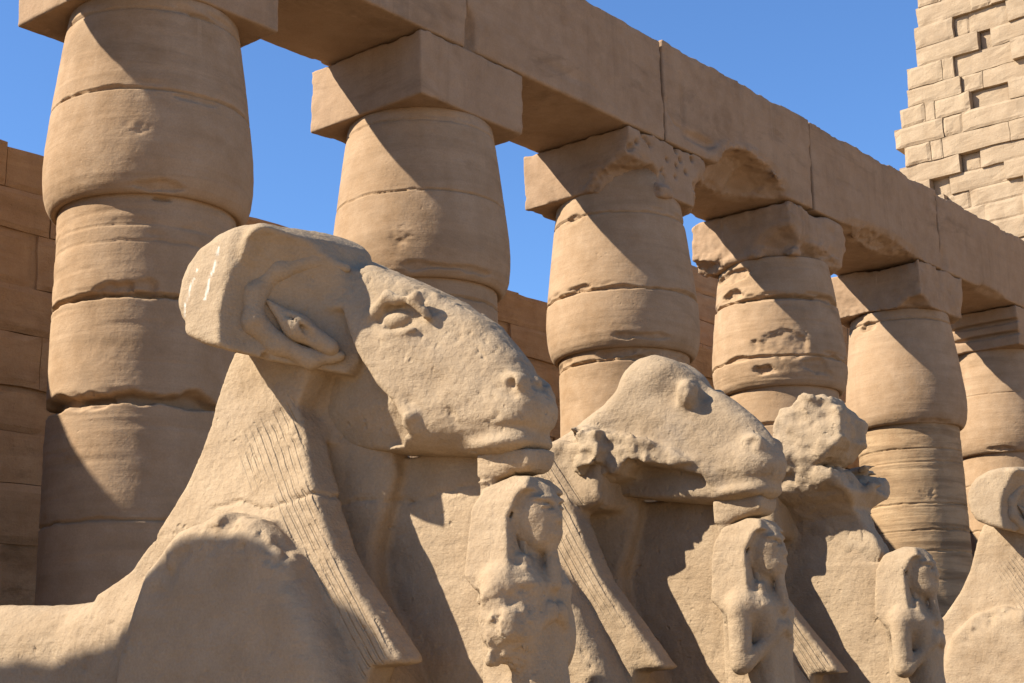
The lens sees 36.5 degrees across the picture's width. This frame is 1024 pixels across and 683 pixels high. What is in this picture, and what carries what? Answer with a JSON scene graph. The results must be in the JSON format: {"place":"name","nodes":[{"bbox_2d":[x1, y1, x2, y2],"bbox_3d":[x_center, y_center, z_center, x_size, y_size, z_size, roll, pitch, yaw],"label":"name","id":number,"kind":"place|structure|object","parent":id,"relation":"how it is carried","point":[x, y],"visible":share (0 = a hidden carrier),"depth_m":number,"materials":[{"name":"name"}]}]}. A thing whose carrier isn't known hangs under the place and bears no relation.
{"place":"outdoors","nodes":[
{"label":"outdoors","id":0,"kind":"place"},
{"bbox_2d":[0,0,917,301],"label":"sky","id":1,"kind":"structure","parent":0,"point":[841,66],"materials":[{"name":"blue"}]},
{"label":"ground","id":2,"kind":"structure","parent":0,"visible":0},
{"bbox_2d":[18,0,277,605],"bbox_3d":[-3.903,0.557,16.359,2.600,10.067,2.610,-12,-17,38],"label":"column","id":3,"kind":"structure","parent":2,"relation":"on","point":[147,179],"depth_m":15.85,"materials":[{"name":"stone"}]},
{"bbox_2d":[262,0,466,65],"bbox_3d":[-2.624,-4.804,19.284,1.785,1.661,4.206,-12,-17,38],"label":"architrave block","id":4,"kind":"structure","parent":3,"relation":"on","point":[328,32],"depth_m":19.55,"materials":[{"name":"stone"}]},
{"bbox_2d":[0,223,575,682],"bbox_3d":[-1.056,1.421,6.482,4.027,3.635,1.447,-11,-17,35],"label":"ram sphinx","id":5,"kind":"object","parent":2,"relation":"on","point":[320,525],"visible":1,"depth_m":6.05,"materials":[{"name":"stone"}]},
{"bbox_2d":[311,29,522,457],"bbox_3d":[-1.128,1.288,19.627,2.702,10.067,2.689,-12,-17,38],"label":"column","id":6,"kind":"structure","parent":2,"relation":"on","point":[421,124],"depth_m":19.58,"materials":[{"name":"stone"}]},
{"bbox_2d":[463,0,663,152],"bbox_3d":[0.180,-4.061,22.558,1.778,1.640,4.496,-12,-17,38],"label":"architrave block","id":7,"kind":"structure","parent":6,"relation":"on","point":[585,69],"depth_m":22.25,"materials":[{"name":"stone"}]},
{"bbox_2d":[0,139,858,605],"bbox_3d":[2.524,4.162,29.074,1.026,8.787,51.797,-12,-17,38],"label":"wall","id":8,"kind":"structure","parent":2,"relation":"on","point":[26,251],"depth_m":19.07,"materials":[{"name":"stone"}]},
{"bbox_2d":[524,126,704,437],"bbox_3d":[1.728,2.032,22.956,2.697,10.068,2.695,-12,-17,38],"label":"column","id":9,"kind":"structure","parent":2,"relation":"on","point":[616,206],"depth_m":22.87,"materials":[{"name":"stone"}]},
{"bbox_2d":[659,40,811,220],"bbox_3d":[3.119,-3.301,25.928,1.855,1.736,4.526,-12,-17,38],"label":"architrave block","id":10,"kind":"structure","parent":9,"relation":"on","point":[748,146],"depth_m":25.62,"materials":[{"name":"stone"}]},
{"bbox_2d":[533,355,794,682],"bbox_3d":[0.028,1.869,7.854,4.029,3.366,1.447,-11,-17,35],"label":"ram sphinx","id":11,"kind":"object","parent":2,"relation":"on","point":[665,475],"visible":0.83,"depth_m":7.34,"materials":[{"name":"stone"}]},
{"bbox_2d":[692,201,847,468],"bbox_3d":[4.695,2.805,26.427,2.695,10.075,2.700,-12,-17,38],"label":"column","id":12,"kind":"structure","parent":2,"relation":"on","point":[778,341],"depth_m":26.38,"materials":[{"name":"stone"}]},
{"bbox_2d":[692,265,849,402],"bbox_3d":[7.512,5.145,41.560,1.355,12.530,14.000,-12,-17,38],"label":"hall wall","id":13,"kind":"structure","parent":2,"relation":"on","point":[706,290],"depth_m":38.95,"materials":[{"name":"stone"}]},
{"bbox_2d":[760,393,945,682],"bbox_3d":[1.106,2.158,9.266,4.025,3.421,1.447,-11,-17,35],"label":"ram sphinx","id":14,"kind":"object","parent":2,"relation":"on","point":[863,600],"visible":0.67,"depth_m":8.71,"materials":[{"name":"stone"}]},
{"bbox_2d":[831,260,972,617],"bbox_3d":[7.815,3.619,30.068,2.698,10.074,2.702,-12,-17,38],"label":"column","id":15,"kind":"structure","parent":2,"relation":"on","point":[906,399],"depth_m":29.73,"materials":[{"name":"stone"}]},
{"bbox_2d":[805,122,941,275],"bbox_3d":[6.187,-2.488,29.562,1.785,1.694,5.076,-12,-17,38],"label":"architrave block","id":16,"kind":"structure","parent":15,"relation":"on","point":[883,216],"depth_m":29.03,"materials":[{"name":"stone"}]},
{"bbox_2d":[894,0,1023,240],"bbox_3d":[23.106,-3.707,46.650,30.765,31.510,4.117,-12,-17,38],"label":"pylon tower","id":17,"kind":"structure","parent":2,"relation":"on","point":[959,137],"depth_m":51.86,"materials":[{"name":"stone"}]},
{"bbox_2d":[942,467,1023,682],"bbox_3d":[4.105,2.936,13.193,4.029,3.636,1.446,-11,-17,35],"label":"ram sphinx","id":18,"kind":"object","parent":2,"relation":"on","point":[983,618],"visible":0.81,"depth_m":12.88,"materials":[{"name":"stone"}]},
{"bbox_2d":[951,305,1023,557],"bbox_3d":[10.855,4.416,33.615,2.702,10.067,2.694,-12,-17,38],"label":"column","id":19,"kind":"structure","parent":2,"relation":"on","point":[989,344],"depth_m":33.48,"materials":[{"name":"stone"}]},
{"bbox_2d":[935,193,1023,314],"bbox_3d":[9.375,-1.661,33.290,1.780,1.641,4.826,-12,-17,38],"label":"architrave block","id":20,"kind":"structure","parent":19,"relation":"on","point":[983,259],"depth_m":32.58,"materials":[{"name":"stone"}]}
]}

